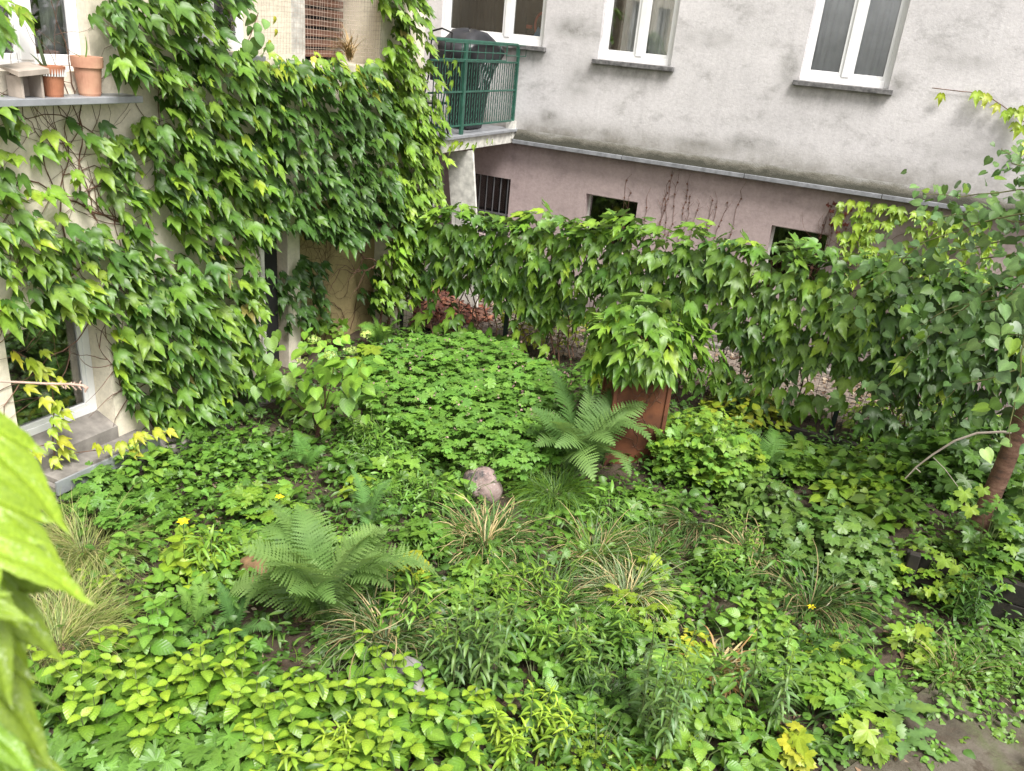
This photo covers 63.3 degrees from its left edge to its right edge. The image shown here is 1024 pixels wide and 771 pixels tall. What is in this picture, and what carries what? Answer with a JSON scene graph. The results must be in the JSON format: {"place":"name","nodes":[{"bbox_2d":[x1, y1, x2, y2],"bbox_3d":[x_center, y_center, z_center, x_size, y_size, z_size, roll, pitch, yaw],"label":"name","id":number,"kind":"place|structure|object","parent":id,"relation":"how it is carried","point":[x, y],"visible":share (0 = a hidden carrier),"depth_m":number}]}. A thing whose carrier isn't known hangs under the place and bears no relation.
{"place":"outdoors","nodes":[
{"label":"outdoors","id":0,"kind":"place"},
{"bbox_2d":[0,8,96,770],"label":"leaves","id":1,"kind":"object","parent":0,"point":[31,561],"depth_m":0.97},
{"bbox_2d":[27,324,1023,770],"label":"ground","id":2,"kind":"structure","parent":0,"point":[503,502],"depth_m":7.75},
{"bbox_2d":[27,644,98,730],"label":"nettle clump","id":3,"kind":"object","parent":2,"relation":"on","point":[80,676],"visible":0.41,"depth_m":5.77},
{"bbox_2d":[10,349,178,469],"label":"ivy shoot","id":4,"kind":"object","parent":2,"relation":"on","point":[39,369],"visible":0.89,"depth_m":8.06},
{"bbox_2d":[48,625,145,699],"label":"nettle clump","id":5,"kind":"object","parent":2,"relation":"on","point":[107,659],"visible":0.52,"depth_m":6.07},
{"bbox_2d":[26,553,172,716],"bbox_3d":[-3.509,1.951,6.385,1.746,0.842,1.710,15,25,22],"label":"grass tuft","id":6,"kind":"object","parent":2,"relation":"on","point":[72,611],"visible":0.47,"depth_m":6.54},
{"bbox_2d":[42,660,157,768],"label":"nettle clump","id":7,"kind":"object","parent":2,"relation":"on","point":[81,714],"visible":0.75,"depth_m":5.50},
{"bbox_2d":[31,487,174,600],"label":"grass tuft","id":8,"kind":"object","parent":2,"relation":"on","point":[58,540],"visible":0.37,"depth_m":7.34},
{"bbox_2d":[59,460,181,539],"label":"cranesbill clump","id":9,"kind":"object","parent":2,"relation":"on","point":[110,504],"visible":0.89,"depth_m":7.84},
{"bbox_2d":[93,531,160,579],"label":"ovate leaved plant","id":10,"kind":"object","parent":2,"relation":"on","point":[145,545],"visible":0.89,"depth_m":7.25},
{"bbox_2d":[105,441,178,492],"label":"plant","id":11,"kind":"object","parent":2,"relation":"on","point":[132,463],"visible":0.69,"depth_m":8.54},
{"bbox_2d":[111,654,195,711],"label":"nettle clump","id":12,"kind":"object","parent":2,"relation":"on","point":[151,679],"visible":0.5,"depth_m":5.91},
{"bbox_2d":[34,715,275,770],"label":"cranesbill clump","id":13,"kind":"object","parent":2,"relation":"on","point":[191,753],"visible":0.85,"depth_m":5.26},
{"bbox_2d":[109,683,201,757],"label":"nettle clump","id":14,"kind":"object","parent":2,"relation":"on","point":[179,721],"visible":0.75,"depth_m":5.55},
{"bbox_2d":[123,591,191,676],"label":"nettle clump","id":15,"kind":"object","parent":2,"relation":"on","point":[165,641],"visible":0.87,"depth_m":6.20},
{"bbox_2d":[115,657,214,723],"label":"nettle clump","id":16,"kind":"object","parent":2,"relation":"on","point":[194,704],"visible":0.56,"depth_m":5.78},
{"bbox_2d":[171,628,258,713],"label":"nettle clump","id":17,"kind":"object","parent":2,"relation":"on","point":[203,679],"visible":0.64,"depth_m":5.90},
{"bbox_2d":[155,429,280,540],"bbox_3d":[-3.262,0.918,8.608,1.439,0.316,1.868,15,25,22],"label":"goutweed patch","id":18,"kind":"object","parent":2,"relation":"on","point":[258,461],"visible":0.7,"depth_m":8.77},
{"bbox_2d":[186,555,256,621],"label":"ovate leaved plant","id":19,"kind":"object","parent":2,"relation":"on","point":[211,576],"visible":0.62,"depth_m":6.82},
{"bbox_2d":[0,0,444,504],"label":"cream house","id":20,"kind":"structure","parent":2,"relation":"on","point":[92,422],"depth_m":8.75},
{"bbox_2d":[0,62,49,98],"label":"wooden bird house","id":21,"kind":"structure","parent":20,"relation":"attached to","point":[23,79],"depth_m":6.88},
{"bbox_2d":[3,319,118,470],"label":"window","id":22,"kind":"structure","parent":20,"relation":"in","point":[89,426],"depth_m":8.81},
{"bbox_2d":[0,0,142,106],"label":"window","id":23,"kind":"structure","parent":20,"relation":"in","point":[42,10],"depth_m":7.40},
{"bbox_2d":[69,37,103,96],"bbox_3d":[-3.797,-2.854,7.396,0.270,0.516,0.304,15,25,22],"label":"flower pot","id":24,"kind":"object","parent":20,"relation":"on","point":[88,71],"visible":1,"depth_m":7.37},
{"bbox_2d":[0,0,173,416],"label":"boston ivy","id":25,"kind":"object","parent":20,"relation":"attached to","point":[66,296],"visible":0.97,"depth_m":7.56},
{"bbox_2d":[0,0,297,442],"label":"boston ivy","id":26,"kind":"object","parent":20,"relation":"attached to","point":[218,362],"visible":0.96,"depth_m":8.77},
{"bbox_2d":[262,51,393,101],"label":"young ivy","id":27,"kind":"object","parent":20,"relation":"attached to","point":[323,63],"visible":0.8,"depth_m":9.79},
{"bbox_2d":[248,58,413,260],"bbox_3d":[-2.164,-2.868,10.713,0.637,2.527,3.055,15,25,22],"label":"boston ivy","id":28,"kind":"object","parent":20,"relation":"attached to","point":[351,211],"visible":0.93,"depth_m":10.52},
{"bbox_2d":[272,200,395,359],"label":"recess vine","id":29,"kind":"object","parent":20,"relation":"attached to","point":[305,312],"visible":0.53,"depth_m":11.54},
{"bbox_2d":[324,0,457,327],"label":"boston ivy","id":30,"kind":"object","parent":20,"relation":"attached to","point":[399,65],"visible":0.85,"depth_m":12.16},
{"bbox_2d":[421,37,526,152],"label":"balcony","id":31,"kind":"structure","parent":20,"relation":"attached to","point":[498,135],"depth_m":13.48},
{"bbox_2d":[438,28,504,128],"bbox_3d":[-0.718,-5.132,13.887,0.748,1.555,1.386,15,25,22],"label":"covered barbecue","id":32,"kind":"object","parent":31,"relation":"on","point":[467,33],"visible":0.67,"depth_m":13.52},
{"bbox_2d":[206,658,268,761],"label":"nettle clump","id":33,"kind":"object","parent":2,"relation":"on","point":[251,700],"visible":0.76,"depth_m":5.69},
{"bbox_2d":[220,688,295,763],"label":"nettle clump","id":34,"kind":"object","parent":2,"relation":"on","point":[269,723],"visible":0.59,"depth_m":5.48},
{"bbox_2d":[217,479,309,535],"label":"cranesbill clump","id":35,"kind":"object","parent":2,"relation":"on","point":[237,499],"visible":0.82,"depth_m":8.02},
{"bbox_2d":[241,324,384,437],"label":"hydrangea bush","id":36,"kind":"object","parent":2,"relation":"on","point":[325,365],"visible":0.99,"depth_m":9.55},
{"bbox_2d":[269,711,359,770],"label":"aster","id":37,"kind":"object","parent":2,"relation":"on","point":[346,749],"visible":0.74,"depth_m":5.35},
{"bbox_2d":[273,675,392,754],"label":"nettle clump","id":38,"kind":"object","parent":2,"relation":"on","point":[299,726],"visible":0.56,"depth_m":5.61},
{"bbox_2d":[228,499,439,622],"bbox_3d":[-1.522,1.485,6.653,1.622,1.060,1.404,15,25,22],"label":"fern","id":39,"kind":"object","parent":2,"relation":"on","point":[308,561],"visible":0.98,"depth_m":6.71},
{"bbox_2d":[301,629,398,725],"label":"nettle clump","id":40,"kind":"object","parent":2,"relation":"on","point":[370,689],"visible":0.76,"depth_m":5.91},
{"bbox_2d":[282,564,473,690],"bbox_3d":[-1.099,2.048,6.632,1.622,0.919,1.560,15,25,22],"label":"grass tuft","id":41,"kind":"object","parent":2,"relation":"on","point":[356,619],"visible":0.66,"depth_m":6.61},
{"bbox_2d":[347,693,411,770],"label":"nettle clump","id":42,"kind":"object","parent":2,"relation":"on","point":[362,761],"visible":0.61,"depth_m":5.48},
{"bbox_2d":[329,414,445,517],"bbox_3d":[-1.428,0.834,9.127,2.063,0.414,1.788,15,25,22],"label":"groundsel patch","id":43,"kind":"object","parent":2,"relation":"on","point":[419,480],"visible":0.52,"depth_m":9.06},
{"bbox_2d":[353,720,451,770],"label":"nettle clump","id":44,"kind":"object","parent":2,"relation":"on","point":[365,746],"visible":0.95,"depth_m":5.23},
{"bbox_2d":[373,572,446,642],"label":"narrow leaved plant","id":45,"kind":"object","parent":2,"relation":"on","point":[411,596],"visible":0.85,"depth_m":6.74},
{"bbox_2d":[368,652,454,725],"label":"nettle clump","id":46,"kind":"object","parent":2,"relation":"on","point":[393,676],"visible":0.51,"depth_m":5.90},
{"bbox_2d":[384,700,452,769],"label":"heart leaved plant","id":47,"kind":"object","parent":2,"relation":"on","point":[436,734],"visible":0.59,"depth_m":5.53},
{"bbox_2d":[394,517,456,558],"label":"lobed leaved plant","id":48,"kind":"object","parent":2,"relation":"on","point":[421,528],"visible":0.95,"depth_m":7.72},
{"bbox_2d":[395,707,486,770],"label":"nettle clump","id":49,"kind":"object","parent":2,"relation":"on","point":[455,742],"visible":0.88,"depth_m":5.45},
{"bbox_2d":[415,618,469,686],"bbox_3d":[-0.535,1.978,6.275,0.503,0.685,0.384,15,25,22],"label":"aster","id":50,"kind":"object","parent":2,"relation":"on","point":[438,643],"visible":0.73,"depth_m":6.21},
{"bbox_2d":[447,150,477,306],"bbox_3d":[-0.833,-2.605,14.103,0.777,2.732,0.050,15,25,22],"label":"balcony support","id":51,"kind":"object","parent":2,"relation":"on","point":[462,183],"visible":0.48,"depth_m":13.80},
{"bbox_2d":[356,330,577,488],"bbox_3d":[-0.544,0.087,10.716,3.481,0.645,3.576,15,25,22],"label":"cranesbill patch","id":52,"kind":"object","parent":2,"relation":"on","point":[412,386],"visible":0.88,"depth_m":10.21},
{"bbox_2d":[385,199,552,366],"bbox_3d":[-0.709,-1.730,12.784,2.921,2.545,0.991,15,25,22],"label":"fence ivy","id":53,"kind":"object","parent":2,"relation":"on","point":[497,282],"visible":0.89,"depth_m":12.39},
{"bbox_2d":[445,554,516,605],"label":"lobed leaved plant","id":54,"kind":"object","parent":2,"relation":"on","point":[469,567],"visible":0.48,"depth_m":7.40},
{"bbox_2d":[411,489,554,576],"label":"grass tuft","id":55,"kind":"object","parent":2,"relation":"on","point":[486,524],"visible":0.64,"depth_m":8.16},
{"bbox_2d":[439,568,529,701],"bbox_3d":[-0.182,1.865,6.093,0.613,1.108,0.647,15,25,22],"label":"aster","id":56,"kind":"object","parent":2,"relation":"on","point":[473,651],"visible":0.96,"depth_m":6.05},
{"bbox_2d":[463,701,536,770],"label":"aster","id":57,"kind":"object","parent":2,"relation":"on","point":[511,738],"visible":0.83,"depth_m":5.62},
{"bbox_2d":[27,328,1023,770],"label":"ground weeds","id":58,"kind":"object","parent":2,"relation":"on","point":[489,748],"visible":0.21,"depth_m":7.44},
{"bbox_2d":[28,333,1022,770],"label":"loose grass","id":59,"kind":"structure","parent":2,"relation":"on","point":[540,555],"depth_m":7.48},
{"bbox_2d":[484,544,567,612],"bbox_3d":[0.099,1.780,7.281,0.856,0.512,0.623,15,25,22],"label":"aster","id":60,"kind":"object","parent":2,"relation":"on","point":[534,577],"visible":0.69,"depth_m":7.29},
{"bbox_2d":[30,316,1023,770],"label":"ground sprouts","id":61,"kind":"object","parent":2,"relation":"on","point":[604,728],"visible":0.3,"depth_m":7.36},
{"bbox_2d":[33,327,1023,770],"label":"ground cranesbill","id":62,"kind":"object","parent":2,"relation":"on","point":[255,645],"visible":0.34,"depth_m":7.33},
{"bbox_2d":[40,320,1023,770],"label":"ground herbs","id":63,"kind":"object","parent":2,"relation":"on","point":[816,734],"visible":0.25,"depth_m":7.40},
{"bbox_2d":[490,646,575,710],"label":"ovate leaved plant","id":64,"kind":"object","parent":2,"relation":"on","point":[550,669],"visible":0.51,"depth_m":6.38},
{"bbox_2d":[518,680,583,766],"bbox_3d":[0.283,2.373,5.854,0.475,0.542,0.556,15,25,22],"label":"aster","id":65,"kind":"object","parent":2,"relation":"on","point":[564,723],"visible":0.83,"depth_m":5.78},
{"bbox_2d":[476,534,626,653],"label":"grass tuft","id":66,"kind":"object","parent":2,"relation":"on","point":[569,600],"visible":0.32,"depth_m":7.34},
{"bbox_2d":[500,448,610,527],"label":"grass tuft","id":67,"kind":"object","parent":2,"relation":"on","point":[537,486],"visible":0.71,"depth_m":8.91},
{"bbox_2d":[519,675,616,749],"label":"heart leaved plant","id":68,"kind":"object","parent":2,"relation":"on","point":[551,681],"visible":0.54,"depth_m":6.08},
{"bbox_2d":[524,367,651,480],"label":"fern","id":69,"kind":"object","parent":2,"relation":"on","point":[585,440],"visible":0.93,"depth_m":9.39},
{"bbox_2d":[557,623,618,702],"bbox_3d":[0.551,2.149,6.355,0.613,0.586,0.532,15,25,22],"label":"aster","id":70,"kind":"object","parent":2,"relation":"on","point":[582,655],"visible":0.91,"depth_m":6.34},
{"bbox_2d":[537,703,655,770],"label":"narrow leaved plant","id":71,"kind":"object","parent":2,"relation":"on","point":[631,743],"visible":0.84,"depth_m":5.68},
{"bbox_2d":[526,487,669,595],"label":"grass tuft","id":72,"kind":"object","parent":2,"relation":"on","point":[585,534],"visible":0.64,"depth_m":8.09},
{"bbox_2d":[539,659,660,755],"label":"leafy plant","id":73,"kind":"object","parent":2,"relation":"on","point":[611,702],"visible":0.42,"depth_m":6.26},
{"bbox_2d":[524,208,716,400],"bbox_3d":[1.462,-1.215,11.821,2.731,2.731,1.087,15,25,22],"label":"fence ivy","id":74,"kind":"object","parent":2,"relation":"on","point":[683,262],"visible":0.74,"depth_m":11.45},
{"bbox_2d":[544,712,708,770],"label":"chickweed patch","id":75,"kind":"object","parent":2,"relation":"on","point":[579,751],"visible":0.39,"depth_m":5.77},
{"bbox_2d":[556,537,700,639],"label":"grass tuft","id":76,"kind":"object","parent":2,"relation":"on","point":[646,587],"visible":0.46,"depth_m":7.60},
{"bbox_2d":[600,332,674,464],"bbox_3d":[1.462,0.157,9.924,0.909,1.484,0.909,15,25,22],"label":"rusty container","id":77,"kind":"object","parent":2,"relation":"on","point":[632,442],"visible":0.37,"depth_m":9.69},
{"bbox_2d":[570,290,732,394],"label":"ivy","id":78,"kind":"object","parent":77,"relation":"on","point":[626,359],"visible":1,"depth_m":9.35},
{"bbox_2d":[625,611,725,767],"bbox_3d":[1.090,2.082,5.698,0.641,1.177,0.715,15,25,22],"label":"aster","id":79,"kind":"object","parent":2,"relation":"on","point":[671,720],"visible":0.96,"depth_m":5.66},
{"bbox_2d":[664,411,740,494],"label":"shrub","id":80,"kind":"object","parent":2,"relation":"on","point":[694,443],"visible":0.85,"depth_m":9.12},
{"bbox_2d":[660,718,747,770],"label":"ovate leaved plant","id":81,"kind":"object","parent":2,"relation":"on","point":[699,749],"visible":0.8,"depth_m":5.67},
{"bbox_2d":[647,489,760,566],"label":"grass tuft","id":82,"kind":"object","parent":2,"relation":"on","point":[691,530],"visible":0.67,"depth_m":8.41},
{"bbox_2d":[400,206,1012,455],"bbox_3d":[3.425,-0.377,10.975,11.760,2.200,0.330,15,25,22],"label":"wire fence","id":83,"kind":"object","parent":2,"relation":"on","point":[795,431],"visible":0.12,"depth_m":11.07},
{"bbox_2d":[646,406,770,491],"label":"lime leaf bush","id":84,"kind":"object","parent":2,"relation":"on","point":[744,449],"visible":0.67,"depth_m":9.40},
{"bbox_2d":[424,0,1023,413],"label":"apartment building","id":85,"kind":"structure","parent":2,"relation":"on","point":[791,115],"depth_m":13.15},
{"bbox_2d":[436,0,546,51],"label":"window","id":86,"kind":"structure","parent":85,"relation":"in","point":[522,22],"depth_m":14.64},
{"bbox_2d":[475,173,510,233],"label":"cellar window","id":87,"kind":"structure","parent":85,"relation":"in","point":[492,193],"depth_m":16.47},
{"bbox_2d":[591,0,680,71],"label":"window","id":88,"kind":"structure","parent":85,"relation":"in","point":[637,32],"depth_m":13.57},
{"bbox_2d":[792,0,910,94],"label":"window","id":89,"kind":"structure","parent":85,"relation":"in","point":[856,43],"depth_m":12.29},
{"bbox_2d":[775,195,1013,360],"bbox_3d":[6.467,-1.381,12.566,5.102,3.544,0.351,15,25,22],"label":"wall ivy","id":90,"kind":"object","parent":85,"relation":"attached to","point":[867,238],"depth_m":12.60},
{"bbox_2d":[698,390,790,434],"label":"lime leaf bush","id":91,"kind":"object","parent":2,"relation":"on","point":[742,408],"visible":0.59,"depth_m":11.14},
{"bbox_2d":[696,647,797,733],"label":"narrow leaved plant","id":92,"kind":"object","parent":2,"relation":"on","point":[732,684],"visible":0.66,"depth_m":6.26},
{"bbox_2d":[713,714,784,770],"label":"heart leaved plant","id":93,"kind":"object","parent":2,"relation":"on","point":[747,724],"visible":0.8,"depth_m":5.86},
{"bbox_2d":[715,599,797,656],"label":"ovate leaved plant","id":94,"kind":"object","parent":2,"relation":"on","point":[733,625],"visible":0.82,"depth_m":7.02},
{"bbox_2d":[715,473,802,528],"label":"garden shrub","id":95,"kind":"object","parent":2,"relation":"on","point":[786,499],"visible":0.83,"depth_m":8.95},
{"bbox_2d":[736,611,807,733],"bbox_3d":[1.915,2.143,6.099,0.554,0.893,0.449,15,25,22],"label":"aster","id":96,"kind":"object","parent":2,"relation":"on","point":[783,683],"visible":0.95,"depth_m":6.04},
{"bbox_2d":[762,721,817,770],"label":"lobed seedling","id":97,"kind":"object","parent":2,"relation":"on","point":[791,741],"visible":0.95,"depth_m":5.79},
{"bbox_2d":[680,223,900,440],"bbox_3d":[3.622,-0.630,10.941,2.592,2.807,1.103,15,25,22],"label":"fence ivy","id":98,"kind":"object","parent":2,"relation":"on","point":[730,280],"visible":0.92,"depth_m":10.65},
{"bbox_2d":[769,433,846,487],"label":"broad leaf clump","id":99,"kind":"object","parent":2,"relation":"on","point":[800,468],"visible":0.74,"depth_m":9.85},
{"bbox_2d":[728,532,907,659],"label":"grass tuft","id":100,"kind":"object","parent":2,"relation":"on","point":[818,601],"visible":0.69,"depth_m":7.54},
{"bbox_2d":[794,661,870,718],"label":"lobed leaved plant","id":101,"kind":"object","parent":2,"relation":"on","point":[825,692],"visible":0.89,"depth_m":6.30},
{"bbox_2d":[764,501,905,594],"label":"dark shrub","id":102,"kind":"object","parent":2,"relation":"on","point":[844,533],"visible":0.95,"depth_m":7.99},
{"bbox_2d":[807,470,895,517],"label":"lime leaf bush","id":103,"kind":"object","parent":2,"relation":"on","point":[828,487],"visible":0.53,"depth_m":9.19},
{"bbox_2d":[819,643,896,705],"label":"heart leaved plant","id":104,"kind":"object","parent":2,"relation":"on","point":[867,659],"visible":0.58,"depth_m":6.62},
{"bbox_2d":[828,709,900,767],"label":"lobed seedling","id":105,"kind":"object","parent":2,"relation":"on","point":[880,750],"visible":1,"depth_m":5.90},
{"bbox_2d":[828,573,902,625],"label":"ovate leaved plant","id":106,"kind":"object","parent":2,"relation":"on","point":[879,592],"visible":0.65,"depth_m":7.54},
{"bbox_2d":[817,437,942,504],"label":"shade shrub","id":107,"kind":"object","parent":2,"relation":"on","point":[874,460],"visible":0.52,"depth_m":9.52},
{"bbox_2d":[839,488,930,534],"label":"dark shrub","id":108,"kind":"object","parent":2,"relation":"on","point":[890,514],"visible":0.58,"depth_m":8.74},
{"bbox_2d":[853,669,940,730],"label":"dandelion","id":109,"kind":"object","parent":2,"relation":"on","point":[904,706],"visible":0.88,"depth_m":6.36},
{"bbox_2d":[886,622,937,669],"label":"lobed seedling","id":110,"kind":"object","parent":2,"relation":"on","point":[919,630],"visible":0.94,"depth_m":7.07},
{"bbox_2d":[810,127,1023,538],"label":"leaning tree","id":111,"kind":"object","parent":2,"relation":"on","point":[1011,450],"visible":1,"depth_m":8.34},
{"bbox_2d":[938,494,1023,603],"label":"trunk creeper","id":112,"kind":"object","parent":111,"relation":"attached to","point":[978,557],"visible":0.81,"depth_m":7.61},
{"bbox_2d":[885,533,976,609],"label":"vine on edging","id":113,"kind":"object","parent":2,"relation":"on","point":[919,542],"visible":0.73,"depth_m":7.81},
{"bbox_2d":[885,661,981,724],"bbox_3d":[3.341,2.437,6.609,0.724,0.231,0.742,15,25,22],"label":"weed patch","id":114,"kind":"object","parent":2,"relation":"on","point":[941,700],"visible":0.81,"depth_m":6.56},
{"bbox_2d":[851,253,1023,461],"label":"fence ivy","id":115,"kind":"object","parent":2,"relation":"on","point":[907,393],"visible":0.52,"depth_m":10.02},
{"bbox_2d":[854,453,1023,582],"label":"raised soil","id":116,"kind":"structure","parent":2,"relation":"on","point":[903,531],"depth_m":8.49},
{"bbox_2d":[880,423,1023,506],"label":"shade shrub","id":117,"kind":"object","parent":2,"relation":"on","point":[966,454],"visible":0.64,"depth_m":9.31},
{"bbox_2d":[897,549,1023,627],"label":"wooden edging","id":118,"kind":"object","parent":2,"relation":"on","point":[915,560],"visible":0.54,"depth_m":7.70},
{"bbox_2d":[933,483,989,604],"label":"shade creeper","id":119,"kind":"object","parent":2,"relation":"on","point":[963,496],"visible":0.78,"depth_m":7.50},
{"bbox_2d":[935,532,1010,630],"bbox_3d":[4.196,1.843,7.627,0.490,0.782,0.910,15,25,22],"label":"aster","id":120,"kind":"object","parent":2,"relation":"on","point":[971,594],"visible":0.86,"depth_m":7.51},
{"bbox_2d":[431,282,1006,445],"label":"gravel path","id":121,"kind":"structure","parent":0,"point":[733,362],"depth_m":13.10},
{"bbox_2d":[844,682,1023,770],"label":"path","id":122,"kind":"structure","parent":0,"point":[992,753],"depth_m":6.16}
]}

